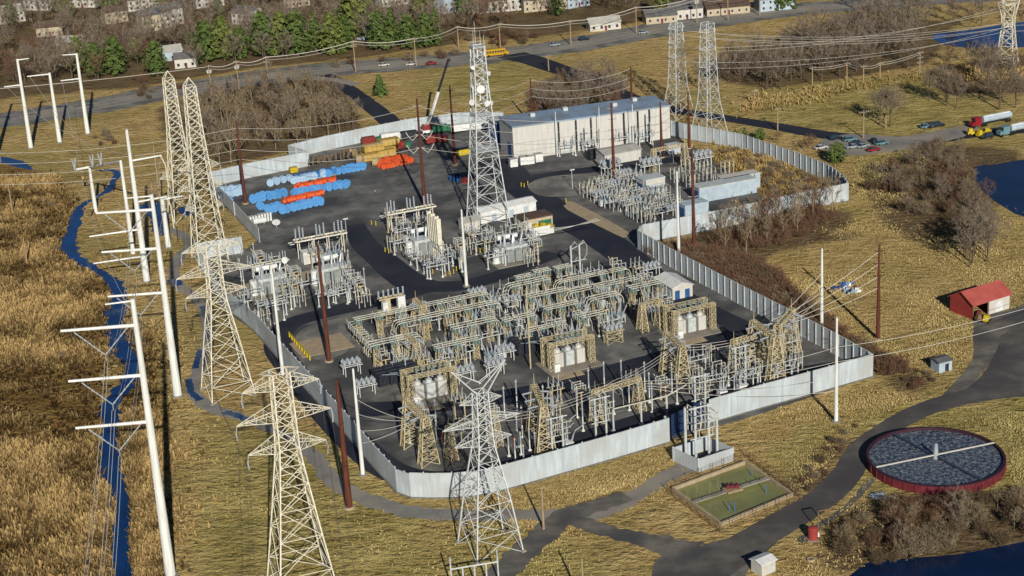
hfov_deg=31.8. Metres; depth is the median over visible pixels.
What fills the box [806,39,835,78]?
bare tree
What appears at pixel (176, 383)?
steel pole
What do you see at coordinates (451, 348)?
circuit breaker
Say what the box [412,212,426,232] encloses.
disconnect switch
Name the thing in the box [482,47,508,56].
school bus
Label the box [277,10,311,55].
evergreen tree
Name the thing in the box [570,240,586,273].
pipe riser
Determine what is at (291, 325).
perimeter road
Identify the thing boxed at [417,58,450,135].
mobile crane
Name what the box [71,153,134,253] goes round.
portal pole
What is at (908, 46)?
bare tree
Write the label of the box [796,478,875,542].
grass verge
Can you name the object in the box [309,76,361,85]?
side lane
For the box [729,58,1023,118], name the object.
reed bed
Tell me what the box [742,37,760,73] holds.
bare tree
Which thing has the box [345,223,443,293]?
yard diagonal road
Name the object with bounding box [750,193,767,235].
bare tree
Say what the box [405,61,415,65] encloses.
parked car
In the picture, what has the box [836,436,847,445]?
bare shrub
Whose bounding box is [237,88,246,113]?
bare tree
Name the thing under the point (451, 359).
disconnect switch
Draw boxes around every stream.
[0,157,33,169]
[59,178,139,575]
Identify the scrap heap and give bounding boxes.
[830,285,843,291]
[840,281,853,288]
[844,286,856,294]
[851,285,860,292]
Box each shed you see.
[458,215,480,231]
[471,196,536,223]
[929,354,953,372]
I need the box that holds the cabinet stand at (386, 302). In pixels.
[377,286,406,324]
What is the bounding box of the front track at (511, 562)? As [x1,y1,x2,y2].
[482,492,633,575]
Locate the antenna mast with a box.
[466,27,509,225]
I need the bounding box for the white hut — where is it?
[749,552,777,575]
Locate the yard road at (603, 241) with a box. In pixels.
[478,158,797,355]
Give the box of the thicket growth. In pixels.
[643,199,913,374]
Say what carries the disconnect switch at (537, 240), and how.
on the ground at (646, 60)
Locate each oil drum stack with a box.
[449,175,455,181]
[456,176,461,181]
[461,177,467,183]
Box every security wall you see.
[195,244,223,306]
[196,236,243,258]
[208,151,309,185]
[209,176,260,242]
[223,291,410,497]
[288,145,310,165]
[290,112,502,154]
[409,418,670,498]
[636,230,874,375]
[637,182,849,247]
[670,120,848,199]
[709,353,874,423]
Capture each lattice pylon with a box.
[159,71,204,225]
[175,236,257,405]
[177,77,230,266]
[235,366,334,575]
[441,359,525,563]
[664,21,695,120]
[692,21,727,130]
[997,0,1019,65]
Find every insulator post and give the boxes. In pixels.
[288,284,292,309]
[434,398,437,429]
[447,248,450,273]
[460,246,463,271]
[502,387,506,417]
[507,436,510,456]
[514,379,518,410]
[514,438,517,460]
[515,417,519,447]
[519,432,522,455]
[520,407,524,437]
[528,427,531,450]
[575,388,578,417]
[581,400,584,431]
[587,370,589,399]
[597,315,600,336]
[603,361,604,391]
[620,359,623,388]
[628,380,630,410]
[643,362,646,391]
[648,372,650,402]
[650,381,653,412]
[670,363,672,392]
[675,373,678,404]
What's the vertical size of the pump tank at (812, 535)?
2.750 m
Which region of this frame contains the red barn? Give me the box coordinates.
[948,280,1012,319]
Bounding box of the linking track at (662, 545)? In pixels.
[550,509,703,555]
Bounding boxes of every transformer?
[249,262,290,295]
[310,252,350,285]
[405,226,443,256]
[492,229,530,263]
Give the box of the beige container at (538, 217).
[513,209,552,230]
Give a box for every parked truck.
[361,135,380,143]
[380,131,402,139]
[397,140,410,150]
[400,129,422,140]
[424,133,447,145]
[431,123,450,133]
[450,121,486,133]
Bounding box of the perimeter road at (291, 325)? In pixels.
[263,251,831,480]
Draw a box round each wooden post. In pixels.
[8,185,12,211]
[23,237,27,262]
[153,145,161,215]
[526,288,530,368]
[541,486,544,529]
[581,558,583,575]
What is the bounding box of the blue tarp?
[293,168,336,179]
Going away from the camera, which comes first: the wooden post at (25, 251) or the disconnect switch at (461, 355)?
the disconnect switch at (461, 355)
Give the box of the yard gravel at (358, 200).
[208,129,844,489]
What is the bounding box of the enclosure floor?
[691,450,713,457]
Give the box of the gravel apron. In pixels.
[652,538,774,575]
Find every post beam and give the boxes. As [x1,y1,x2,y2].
[246,250,288,278]
[288,220,346,260]
[379,194,435,232]
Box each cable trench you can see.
[273,289,334,308]
[374,305,503,338]
[405,425,504,446]
[422,353,483,368]
[466,237,547,257]
[504,390,735,431]
[633,316,708,338]
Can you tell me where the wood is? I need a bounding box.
[0,0,676,71]
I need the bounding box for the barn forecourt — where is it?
[943,304,1023,394]
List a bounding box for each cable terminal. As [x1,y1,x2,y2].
[564,414,585,446]
[717,364,738,396]
[736,358,757,390]
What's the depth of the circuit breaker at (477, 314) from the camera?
465.16 m
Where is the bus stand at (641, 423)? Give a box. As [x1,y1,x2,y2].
[611,382,690,431]
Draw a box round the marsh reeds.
[0,169,238,575]
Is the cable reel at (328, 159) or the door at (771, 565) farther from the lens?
the cable reel at (328, 159)
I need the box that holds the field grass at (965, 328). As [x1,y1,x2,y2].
[756,151,1023,488]
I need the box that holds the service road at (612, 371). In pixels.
[359,325,764,416]
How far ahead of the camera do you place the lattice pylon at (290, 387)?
333.52 m
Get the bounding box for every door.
[492,213,496,221]
[508,142,511,156]
[509,209,513,217]
[563,140,570,152]
[580,138,586,150]
[627,131,632,142]
[640,129,647,141]
[671,147,677,153]
[675,290,679,299]
[685,288,689,297]
[699,206,706,213]
[702,191,708,200]
[713,189,719,199]
[725,187,731,197]
[736,185,742,195]
[748,182,754,192]
[769,563,772,573]
[945,363,948,371]
[996,300,1002,311]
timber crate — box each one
[357,151,379,161]
[362,141,383,152]
[376,147,395,157]
[378,136,399,146]
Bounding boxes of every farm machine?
[974,313,983,322]
[982,314,990,322]
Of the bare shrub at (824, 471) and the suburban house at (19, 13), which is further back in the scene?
the suburban house at (19, 13)
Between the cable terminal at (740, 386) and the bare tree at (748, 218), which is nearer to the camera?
the cable terminal at (740, 386)
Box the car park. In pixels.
[820,125,977,154]
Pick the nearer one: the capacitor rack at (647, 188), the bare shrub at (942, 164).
the capacitor rack at (647, 188)
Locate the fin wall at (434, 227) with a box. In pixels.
[426,211,441,259]
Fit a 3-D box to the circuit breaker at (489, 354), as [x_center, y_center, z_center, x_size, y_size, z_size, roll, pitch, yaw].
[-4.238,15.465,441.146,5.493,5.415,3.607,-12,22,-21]
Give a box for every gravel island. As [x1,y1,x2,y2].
[295,306,395,359]
[528,169,632,196]
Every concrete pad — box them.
[225,283,249,296]
[247,286,299,301]
[289,333,354,357]
[294,270,310,280]
[306,275,358,290]
[375,316,407,326]
[396,384,464,406]
[399,247,449,261]
[417,403,444,412]
[485,254,539,268]
[535,355,602,376]
[554,370,584,379]
[657,321,724,340]
[681,337,707,345]
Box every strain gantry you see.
[398,388,439,468]
[402,332,426,369]
[409,294,431,332]
[443,403,503,462]
[522,373,557,455]
[588,369,646,425]
[636,296,666,333]
[649,137,689,172]
[658,331,691,387]
[727,330,770,375]
[746,318,785,382]
[768,298,801,368]
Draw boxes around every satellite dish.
[272,219,279,226]
[282,257,287,272]
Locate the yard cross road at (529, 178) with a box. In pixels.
[515,155,701,183]
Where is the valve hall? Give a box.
[498,95,669,159]
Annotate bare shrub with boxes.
[55,350,67,356]
[99,126,109,135]
[104,132,114,141]
[131,71,142,79]
[135,88,146,96]
[137,82,148,90]
[139,75,147,82]
[176,83,183,89]
[345,58,353,64]
[378,55,386,61]
[403,52,412,60]
[419,49,429,56]
[436,50,447,58]
[449,47,460,54]
[463,29,477,36]
[464,33,474,40]
[484,29,493,35]
[489,31,497,37]
[495,32,504,39]
[496,37,507,45]
[501,26,512,34]
[509,28,518,37]
[515,32,525,40]
[518,36,528,43]
[529,32,539,38]
[662,236,681,247]
[674,240,691,249]
[679,245,699,257]
[688,249,702,258]
[692,245,710,253]
[696,255,709,262]
[700,260,719,268]
[707,262,726,271]
[713,265,729,274]
[718,257,736,268]
[718,269,740,276]
[721,263,739,272]
[724,271,743,282]
[731,145,740,151]
[733,276,752,285]
[742,157,753,163]
[742,260,765,269]
[744,283,765,292]
[745,162,756,167]
[747,280,765,288]
[753,272,777,280]
[754,150,765,157]
[759,277,781,286]
[762,178,770,185]
[763,165,774,171]
[764,171,774,176]
[764,283,782,292]
[764,285,783,298]
[767,159,780,166]
[770,292,795,302]
[771,188,783,195]
[772,162,784,170]
[772,283,795,292]
[777,177,786,185]
[778,299,797,307]
[782,169,794,177]
[794,299,810,307]
[797,303,819,316]
[800,300,823,314]
[802,170,813,178]
[802,184,813,190]
[802,310,819,321]
[804,175,814,181]
[804,463,813,470]
[805,484,811,491]
[808,470,821,479]
[814,309,835,323]
[814,453,827,463]
[815,311,838,326]
[818,175,832,185]
[821,467,828,475]
[824,445,831,450]
[828,434,837,442]
[829,326,853,338]
[830,531,861,556]
[833,526,856,540]
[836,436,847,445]
[839,427,848,434]
[841,516,857,531]
[852,509,873,522]
[854,337,874,346]
[857,529,882,547]
[859,343,883,352]
[861,176,879,190]
[861,340,875,350]
[867,526,884,537]
[868,547,885,565]
[873,349,892,359]
[873,356,899,375]
[877,489,901,512]
[878,503,904,524]
[879,173,898,191]
[883,524,904,539]
[883,528,908,550]
[884,548,904,561]
[885,350,910,372]
[886,161,899,173]
[889,172,905,184]
[892,507,920,531]
[892,531,926,560]
[895,502,917,517]
[896,181,913,191]
[896,199,910,210]
[897,163,911,173]
[898,493,923,512]
[899,523,932,542]
[901,168,912,180]
[904,153,918,164]
[909,173,927,186]
[909,380,919,389]
[913,200,934,215]
[914,377,924,384]
[916,505,939,521]
[916,533,941,554]
[918,141,938,154]
[919,492,944,507]
[920,523,937,536]
[921,189,937,202]
[923,369,932,376]
[925,199,940,210]
[928,525,960,551]
[929,138,945,147]
[929,150,943,159]
[930,176,951,189]
[930,495,955,518]
[932,141,950,154]
[935,159,951,172]
[935,186,948,195]
[937,516,965,537]
[938,198,956,212]
[939,153,951,163]
[942,211,960,226]
[942,487,974,505]
[944,173,961,183]
[945,146,965,160]
[946,202,968,216]
[947,165,960,174]
[947,178,956,187]
[947,496,979,516]
[949,143,959,152]
[949,515,972,530]
[951,188,965,199]
[952,198,971,208]
[953,167,974,182]
[960,178,974,188]
[960,488,974,501]
[962,167,978,178]
[962,499,991,524]
[971,517,992,535]
[975,489,996,504]
[988,527,1014,545]
[998,505,1023,525]
[1000,493,1023,512]
[1003,484,1023,502]
[1013,482,1023,496]
[1016,504,1023,524]
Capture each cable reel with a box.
[229,189,234,196]
[233,188,240,195]
[249,195,256,203]
[255,195,262,201]
[256,201,264,209]
[260,193,265,200]
[265,192,272,199]
[266,206,273,213]
[267,179,273,185]
[270,191,276,198]
[271,204,277,211]
[272,177,280,184]
[275,190,281,197]
[278,205,286,213]
[279,175,286,182]
[281,189,287,196]
[290,176,296,183]
[290,189,297,195]
[290,204,296,211]
[295,202,301,209]
[300,174,306,181]
[301,200,307,208]
[307,200,312,207]
[312,172,317,179]
[313,200,318,206]
[318,199,323,205]
[319,169,325,177]
[325,155,330,163]
[325,169,331,176]
[326,184,331,190]
[331,182,337,189]
[340,167,345,173]
[341,149,348,158]
[342,181,348,188]
[345,165,350,172]
[349,164,356,171]
[350,148,356,156]
[356,155,363,162]
[359,163,365,169]
[372,158,379,165]
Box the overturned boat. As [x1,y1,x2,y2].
[868,491,885,496]
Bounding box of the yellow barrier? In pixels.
[288,332,310,360]
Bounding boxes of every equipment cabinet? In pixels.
[299,247,319,264]
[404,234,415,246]
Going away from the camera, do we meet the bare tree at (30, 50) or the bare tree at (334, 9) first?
the bare tree at (30, 50)
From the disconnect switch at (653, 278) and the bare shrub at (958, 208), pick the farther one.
the bare shrub at (958, 208)
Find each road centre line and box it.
[0,0,911,120]
[3,1,903,120]
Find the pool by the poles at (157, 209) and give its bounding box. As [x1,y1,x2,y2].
[139,201,169,235]
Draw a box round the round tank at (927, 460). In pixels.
[866,427,1006,494]
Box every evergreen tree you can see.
[1,1,17,23]
[50,0,64,11]
[63,0,74,15]
[65,35,90,72]
[80,41,106,76]
[97,0,114,7]
[99,36,129,75]
[128,37,143,59]
[140,40,168,75]
[186,20,221,62]
[207,15,235,60]
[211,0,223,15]
[230,26,252,58]
[246,11,278,56]
[268,11,292,55]
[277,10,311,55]
[308,12,325,52]
[314,12,346,55]
[333,0,373,40]
[333,15,355,51]
[364,9,393,50]
[371,74,387,97]
[384,8,401,48]
[394,14,418,48]
[411,0,435,14]
[411,12,438,47]
[429,8,443,46]
[451,0,474,15]
[548,0,566,15]
[648,0,668,8]
[754,128,765,139]
[775,0,790,9]
[785,0,797,8]
[825,141,849,163]
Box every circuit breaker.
[311,243,329,265]
[324,241,343,258]
[390,347,412,365]
[395,328,417,351]
[436,335,458,359]
[448,317,469,340]
[462,303,483,323]
[478,286,500,305]
[481,339,506,359]
[501,323,523,345]
[514,304,536,327]
[532,286,551,310]
[563,317,585,343]
[568,293,590,313]
[598,188,616,207]
[599,273,620,292]
[599,284,621,307]
[605,299,626,324]
[610,179,628,195]
[622,166,640,184]
[632,194,650,213]
[644,184,662,202]
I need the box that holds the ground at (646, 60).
[0,0,1023,575]
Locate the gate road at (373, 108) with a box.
[319,74,399,123]
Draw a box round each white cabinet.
[508,157,517,167]
[518,155,526,165]
[525,154,534,164]
[533,152,542,162]
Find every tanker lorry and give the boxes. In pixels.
[969,111,1011,128]
[996,122,1023,136]
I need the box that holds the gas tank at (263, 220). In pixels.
[252,217,266,225]
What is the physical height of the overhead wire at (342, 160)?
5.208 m
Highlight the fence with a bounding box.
[666,450,801,533]
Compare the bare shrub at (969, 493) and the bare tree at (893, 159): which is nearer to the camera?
the bare shrub at (969, 493)
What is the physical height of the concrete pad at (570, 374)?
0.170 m
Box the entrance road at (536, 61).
[497,52,1023,141]
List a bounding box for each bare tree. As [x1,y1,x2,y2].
[0,46,15,79]
[2,52,24,86]
[10,37,36,83]
[20,43,41,67]
[21,33,37,59]
[33,51,58,87]
[43,50,66,79]
[48,31,69,47]
[48,49,60,73]
[55,38,85,81]
[72,25,90,50]
[81,17,105,54]
[82,52,103,81]
[104,20,127,41]
[111,24,134,61]
[115,39,133,57]
[126,22,153,57]
[126,34,142,67]
[131,34,154,67]
[134,18,152,47]
[138,10,165,39]
[158,20,178,44]
[160,19,186,42]
[169,101,195,135]
[177,17,195,39]
[179,23,197,48]
[181,14,200,47]
[181,38,202,70]
[188,104,213,131]
[193,115,206,136]
[199,77,221,101]
[200,113,229,151]
[201,106,218,135]
[202,9,213,36]
[210,131,223,162]
[211,90,227,121]
[216,82,227,113]
[218,98,233,123]
[220,31,245,64]
[220,77,238,109]
[221,128,237,162]
[223,125,233,149]
[224,113,236,146]
[226,103,240,132]
[229,95,242,113]
[230,75,239,95]
[231,111,252,141]
[232,126,243,147]
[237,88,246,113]
[241,70,256,98]
[241,107,261,140]
[243,71,254,103]
[244,12,254,30]
[249,30,272,61]
[250,104,260,132]
[254,62,278,97]
[256,89,276,116]
[257,8,273,27]
[268,117,280,148]
[269,78,288,104]
[271,104,288,130]
[272,93,300,121]
[275,27,295,61]
[276,67,285,93]
[286,86,305,115]
[287,62,299,88]
[290,117,301,142]
[293,77,305,106]
[297,105,305,132]
[300,115,311,139]
[302,86,317,118]
[303,105,318,131]
[305,68,314,93]
[305,94,321,125]
[315,88,327,105]
[315,95,322,120]
[319,83,331,107]
[319,105,332,134]
[321,68,343,106]
[322,0,342,21]
[324,98,346,129]
[332,102,343,131]
[339,95,363,127]
[356,15,372,41]
[393,0,412,15]
[397,5,413,28]
[412,4,424,27]
[417,1,439,14]
[426,7,445,24]
[426,9,444,38]
[457,0,480,30]
[471,0,489,29]
[474,12,492,38]
[477,0,493,25]
[491,0,512,27]
[530,100,540,110]
[540,91,554,108]
[547,73,560,87]
[549,92,564,107]
[551,66,568,88]
[552,79,566,99]
[559,91,572,106]
[565,92,588,105]
[572,72,591,92]
[573,70,594,91]
[574,67,595,90]
[576,87,587,104]
[580,60,593,83]
[589,87,597,102]
[591,85,608,102]
[602,61,615,75]
[605,87,620,100]
[606,63,618,78]
[607,76,625,94]
[609,71,628,91]
[690,54,717,90]
[702,213,726,244]
[711,48,734,84]
[715,211,734,248]
[718,36,753,76]
[718,41,743,81]
[718,200,731,225]
[726,192,746,237]
[730,197,748,223]
[738,214,755,252]
[740,206,756,246]
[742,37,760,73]
[743,22,766,64]
[749,188,775,212]
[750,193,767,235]
[751,32,784,71]
[751,201,775,227]
[755,48,781,89]
[757,43,778,83]
[757,208,781,240]
[760,211,773,235]
[764,188,783,227]
[768,51,796,88]
[769,189,782,219]
[771,29,791,55]
[776,208,788,232]
[779,18,808,47]
[779,42,807,74]
[779,48,797,81]
[787,37,810,78]
[787,200,805,235]
[788,196,801,224]
[790,177,808,221]
[791,175,807,209]
[797,7,815,45]
[797,22,823,55]
[801,133,813,148]
[803,5,830,43]
[805,16,834,59]
[805,184,818,212]
[806,39,835,74]
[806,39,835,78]
[806,172,832,207]
[817,35,845,67]
[820,172,843,211]
[825,6,850,39]
[826,13,842,47]
[829,34,856,76]
[836,14,864,58]
[838,27,871,67]
[841,517,851,536]
[844,37,866,71]
[845,5,865,38]
[851,0,877,25]
[856,10,878,52]
[861,24,886,59]
[864,83,900,124]
[866,0,887,27]
[871,162,884,176]
[872,5,895,38]
[875,82,909,126]
[877,10,900,43]
[879,18,900,47]
[880,152,898,176]
[881,160,902,193]
[884,0,900,15]
[884,502,897,518]
[886,11,912,53]
[887,21,914,56]
[889,4,915,40]
[890,518,911,536]
[893,0,913,15]
[895,167,906,184]
[896,2,917,34]
[896,35,917,66]
[896,192,914,214]
[899,176,913,199]
[900,143,921,167]
[901,3,926,39]
[904,0,933,23]
[907,141,924,154]
[907,500,919,516]
[908,0,930,26]
[908,162,924,187]
[909,16,927,48]
[919,0,938,20]
[920,67,944,100]
[921,144,941,170]
[925,159,941,182]
[926,63,965,105]
[931,170,942,199]
[932,130,947,141]
[932,510,947,531]
[933,168,950,185]
[934,174,952,200]
[939,73,971,107]
[940,0,961,23]
[940,160,955,175]
[940,493,968,521]
[941,52,950,67]
[942,194,956,212]
[943,41,958,58]
[945,153,967,172]
[946,483,969,505]
[948,208,979,249]
[951,215,986,266]
[952,134,967,152]
[953,206,979,256]
[957,175,979,196]
[958,188,982,207]
[958,215,996,263]
[959,197,989,253]
[962,42,978,60]
[963,7,975,23]
[965,37,1005,86]
[966,189,987,210]
[967,60,976,70]
[972,209,1001,251]
[974,45,1023,109]
[974,192,989,207]
[974,199,1001,244]
[974,211,1009,252]
[975,0,996,25]
[978,215,1005,261]
[979,178,995,198]
[991,485,1003,508]
[999,72,1023,107]
[1000,45,1011,58]
[1002,217,1014,240]
[1010,506,1020,529]
[1011,49,1023,62]
[1014,2,1023,20]
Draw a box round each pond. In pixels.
[850,542,1023,575]
[932,22,1023,47]
[974,160,1023,216]
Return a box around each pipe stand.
[687,401,721,457]
[689,372,714,415]
[729,343,754,387]
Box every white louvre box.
[248,214,260,223]
[258,211,271,221]
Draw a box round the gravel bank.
[564,201,630,237]
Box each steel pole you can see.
[4,58,34,148]
[27,72,62,143]
[61,53,91,134]
[61,298,178,575]
[89,129,173,282]
[96,194,183,398]
[160,195,183,248]
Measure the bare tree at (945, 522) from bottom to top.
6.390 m
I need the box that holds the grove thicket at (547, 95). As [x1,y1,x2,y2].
[526,0,937,108]
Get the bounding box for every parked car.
[378,62,389,66]
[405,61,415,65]
[425,61,436,64]
[549,42,559,46]
[578,36,589,40]
[637,30,648,33]
[813,144,827,149]
[828,134,842,140]
[842,135,856,141]
[844,143,856,148]
[851,139,864,144]
[856,143,869,148]
[866,146,880,151]
[868,137,876,143]
[874,139,888,145]
[919,122,932,128]
[927,122,937,127]
[933,121,945,127]
[979,132,993,138]
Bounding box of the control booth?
[587,143,641,165]
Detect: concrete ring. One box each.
[807,557,814,561]
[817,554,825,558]
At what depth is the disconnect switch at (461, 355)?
434.33 m
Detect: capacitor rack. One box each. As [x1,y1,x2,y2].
[340,356,362,376]
[355,375,376,396]
[455,362,475,383]
[466,285,485,305]
[480,300,500,316]
[483,355,505,376]
[493,342,516,358]
[502,293,522,311]
[592,188,609,202]
[598,156,621,178]
[602,321,623,345]
[605,178,621,187]
[616,167,632,180]
[627,195,642,204]
[637,185,654,200]
[638,155,661,174]
[642,259,660,277]
[660,203,676,219]
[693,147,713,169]
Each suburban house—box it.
[0,2,25,24]
[23,0,58,10]
[34,18,63,36]
[55,33,83,49]
[70,0,99,7]
[99,2,127,23]
[126,0,158,11]
[135,6,160,32]
[147,3,171,28]
[157,0,183,24]
[158,42,182,61]
[172,49,196,68]
[193,0,223,8]
[231,4,262,24]
[247,10,271,28]
[280,0,309,7]
[302,23,322,43]
[356,20,375,39]
[375,0,408,6]
[432,0,467,13]
[473,0,520,13]
[521,0,566,12]
[567,0,589,8]
[585,14,621,31]
[641,6,677,24]
[666,0,703,19]
[702,0,750,16]
[754,0,793,11]
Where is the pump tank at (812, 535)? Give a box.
[806,525,819,542]
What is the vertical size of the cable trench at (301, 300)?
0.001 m
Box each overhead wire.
[0,67,203,88]
[0,150,234,174]
[0,160,234,184]
[12,92,142,156]
[20,139,235,163]
[27,128,235,152]
[32,80,161,196]
[62,82,95,232]
[83,361,104,575]
[87,365,107,575]
[99,414,111,574]
[103,418,114,571]
[106,239,128,358]
[109,237,131,358]
[111,456,118,575]
[112,284,133,409]
[115,276,136,409]
[115,458,121,569]
[119,328,139,454]
[122,320,142,454]
[131,157,160,236]
[177,200,179,289]
[177,292,234,435]
[183,268,241,405]
[187,312,247,466]
[238,453,242,569]
[240,135,416,151]
[242,107,413,128]
[242,148,417,161]
[242,256,319,391]
[243,410,249,557]
[246,121,415,139]
[248,299,326,451]
[249,470,254,572]
[254,281,331,420]
[270,41,352,56]
[321,396,345,575]
[328,456,343,571]
[333,426,354,574]
[353,38,413,42]
[418,420,509,445]
[422,107,610,121]
[422,121,609,132]
[423,135,607,144]
[424,145,607,154]
[502,21,568,25]
[532,69,628,82]
[535,218,596,233]
[575,7,635,20]
[643,348,832,381]
[645,362,834,383]
[649,388,833,396]
[650,379,832,389]
[672,28,1000,41]
[693,23,1000,36]
[695,32,1001,62]
[699,28,1001,43]
[716,10,1002,47]
[717,29,998,68]
[721,24,997,39]
[736,4,1009,50]
[774,253,876,321]
[779,265,876,322]
[782,277,876,323]
[788,289,875,323]
[838,322,1021,361]
[840,309,1022,346]
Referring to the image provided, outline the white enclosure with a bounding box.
[672,437,733,472]
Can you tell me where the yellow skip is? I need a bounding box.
[451,146,470,155]
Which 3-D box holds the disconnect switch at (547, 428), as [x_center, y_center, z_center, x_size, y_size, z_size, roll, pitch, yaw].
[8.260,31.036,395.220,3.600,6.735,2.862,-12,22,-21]
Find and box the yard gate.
[664,397,705,436]
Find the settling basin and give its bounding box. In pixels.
[671,460,792,525]
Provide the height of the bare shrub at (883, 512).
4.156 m
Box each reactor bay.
[371,359,457,402]
[509,328,595,372]
[630,297,715,338]
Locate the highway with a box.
[0,0,955,124]
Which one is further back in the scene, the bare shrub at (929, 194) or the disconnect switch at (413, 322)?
the bare shrub at (929, 194)
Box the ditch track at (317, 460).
[168,228,695,522]
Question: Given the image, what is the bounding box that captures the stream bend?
[99,169,120,178]
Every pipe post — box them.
[683,407,686,453]
[715,412,718,452]
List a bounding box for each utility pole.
[206,65,211,94]
[233,60,239,88]
[350,41,356,71]
[411,38,416,65]
[694,0,699,22]
[859,110,868,137]
[917,51,923,72]
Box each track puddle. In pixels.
[167,278,183,285]
[185,379,203,400]
[192,350,201,368]
[199,305,209,337]
[221,410,250,420]
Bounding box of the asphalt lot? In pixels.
[958,324,1023,400]
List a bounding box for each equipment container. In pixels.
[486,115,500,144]
[635,172,664,198]
[664,142,680,154]
[679,197,708,216]
[694,174,756,200]
[717,169,760,186]
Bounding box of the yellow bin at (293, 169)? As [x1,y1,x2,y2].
[289,166,297,173]
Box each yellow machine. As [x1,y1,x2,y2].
[967,128,976,135]
[976,129,984,136]
[984,127,991,131]
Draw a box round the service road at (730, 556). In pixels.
[674,389,1009,575]
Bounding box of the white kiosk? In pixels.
[654,271,693,299]
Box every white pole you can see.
[270,265,285,376]
[352,368,367,476]
[461,209,469,287]
[555,112,557,155]
[598,107,600,147]
[632,104,633,142]
[676,171,679,251]
[820,248,822,323]
[831,317,840,423]
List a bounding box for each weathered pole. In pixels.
[236,122,248,204]
[317,244,333,362]
[335,379,354,510]
[414,98,426,207]
[446,85,457,165]
[530,78,532,111]
[607,103,616,184]
[630,66,632,97]
[659,102,664,157]
[686,92,690,148]
[687,150,697,246]
[873,244,884,340]
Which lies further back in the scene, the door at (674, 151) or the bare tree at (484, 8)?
the bare tree at (484, 8)
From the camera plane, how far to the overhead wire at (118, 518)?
325.03 m
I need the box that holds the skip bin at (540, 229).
[529,225,553,236]
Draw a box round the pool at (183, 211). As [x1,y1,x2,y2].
[178,206,194,214]
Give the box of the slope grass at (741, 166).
[678,140,873,209]
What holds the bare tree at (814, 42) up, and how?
on the ground at (646, 60)
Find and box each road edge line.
[5,0,877,116]
[5,0,952,123]
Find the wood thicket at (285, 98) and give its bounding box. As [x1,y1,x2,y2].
[176,67,351,159]
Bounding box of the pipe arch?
[817,509,828,531]
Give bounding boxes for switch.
[234,286,252,307]
[237,256,259,280]
[240,279,263,303]
[251,249,264,274]
[254,306,270,325]
[255,296,278,316]
[262,293,288,318]
[270,255,285,270]
[275,284,296,309]
[278,273,294,301]
[282,273,296,293]
[287,265,301,290]
[290,287,305,307]
[297,269,320,296]
[307,241,322,268]
[315,281,337,306]
[324,281,349,307]
[329,279,351,302]
[337,254,351,282]
[340,265,357,292]
[342,271,363,296]
[346,319,361,340]
[350,275,365,302]
[352,326,367,347]
[355,287,370,307]
[358,333,373,354]
[364,339,379,360]
[371,331,394,357]
[376,348,390,365]
[384,207,398,232]
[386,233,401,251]
[390,229,412,254]
[391,220,411,242]
[391,333,404,356]
[391,352,407,361]
[394,215,410,234]
[394,308,410,336]
[401,316,422,334]
[404,245,420,270]
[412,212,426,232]
[412,399,423,427]
[414,346,430,364]
[417,310,441,333]
[420,250,440,273]
[424,252,447,278]
[428,347,453,376]
[432,240,446,261]
[434,245,454,269]
[446,302,460,326]
[447,246,462,268]
[447,417,464,449]
[450,387,467,419]
[451,235,465,261]
[451,347,466,372]
[455,336,474,362]
[460,326,475,354]
[462,236,475,250]
[463,225,476,249]
[469,222,490,246]
[472,231,492,254]
[472,309,495,332]
[477,325,502,349]
[481,229,496,256]
[481,308,495,327]
[483,246,507,269]
[486,226,504,249]
[486,403,499,431]
[493,230,511,243]
[498,292,516,316]
[499,278,521,301]
[504,312,522,333]
[507,213,529,238]
[515,324,531,338]
[516,223,532,245]
[518,227,540,250]
[521,284,535,311]
[523,248,539,265]
[524,272,543,288]
[527,235,541,261]
[534,271,547,295]
[538,295,561,321]
[538,328,561,352]
[541,412,558,444]
[542,308,565,331]
[545,413,571,450]
[546,375,563,402]
[546,391,563,419]
[550,318,565,344]
[557,138,574,156]
[557,266,578,286]
[568,276,590,299]
[568,302,591,329]
[569,379,586,409]
[571,309,585,322]
[579,180,592,197]
[582,135,598,154]
[582,262,602,275]
[586,183,599,200]
[589,176,601,190]
[589,394,614,438]
[592,283,606,308]
[594,176,610,188]
[595,298,610,324]
[600,173,612,189]
[600,313,623,336]
[604,183,616,194]
[606,166,621,185]
[608,256,625,275]
[609,194,622,211]
[611,187,625,198]
[614,130,629,145]
[615,194,630,215]
[616,173,627,186]
[619,190,632,207]
[621,183,634,200]
[624,278,646,302]
[624,372,642,399]
[625,201,638,217]
[627,183,643,204]
[629,256,644,282]
[633,204,647,222]
[633,298,649,325]
[635,266,652,286]
[635,272,649,294]
[637,127,654,146]
[641,208,654,223]
[643,201,656,219]
[643,287,657,301]
[649,201,665,220]
[649,275,662,298]
[649,286,671,300]
[653,198,668,215]
[653,373,670,403]
[655,190,668,207]
[659,183,670,199]
[660,298,672,323]
[662,192,675,212]
[670,166,683,182]
[681,158,694,173]
[683,348,709,373]
[685,362,701,385]
[686,173,699,189]
[695,159,709,176]
[702,165,715,180]
[702,344,718,366]
[702,363,727,392]
[712,360,727,382]
[720,159,734,172]
[736,338,759,362]
[736,359,760,384]
[746,356,763,378]
[772,355,796,380]
[775,327,799,351]
[777,352,802,377]
[786,346,803,369]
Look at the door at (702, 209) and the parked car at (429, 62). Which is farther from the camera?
the parked car at (429, 62)
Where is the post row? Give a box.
[449,549,498,575]

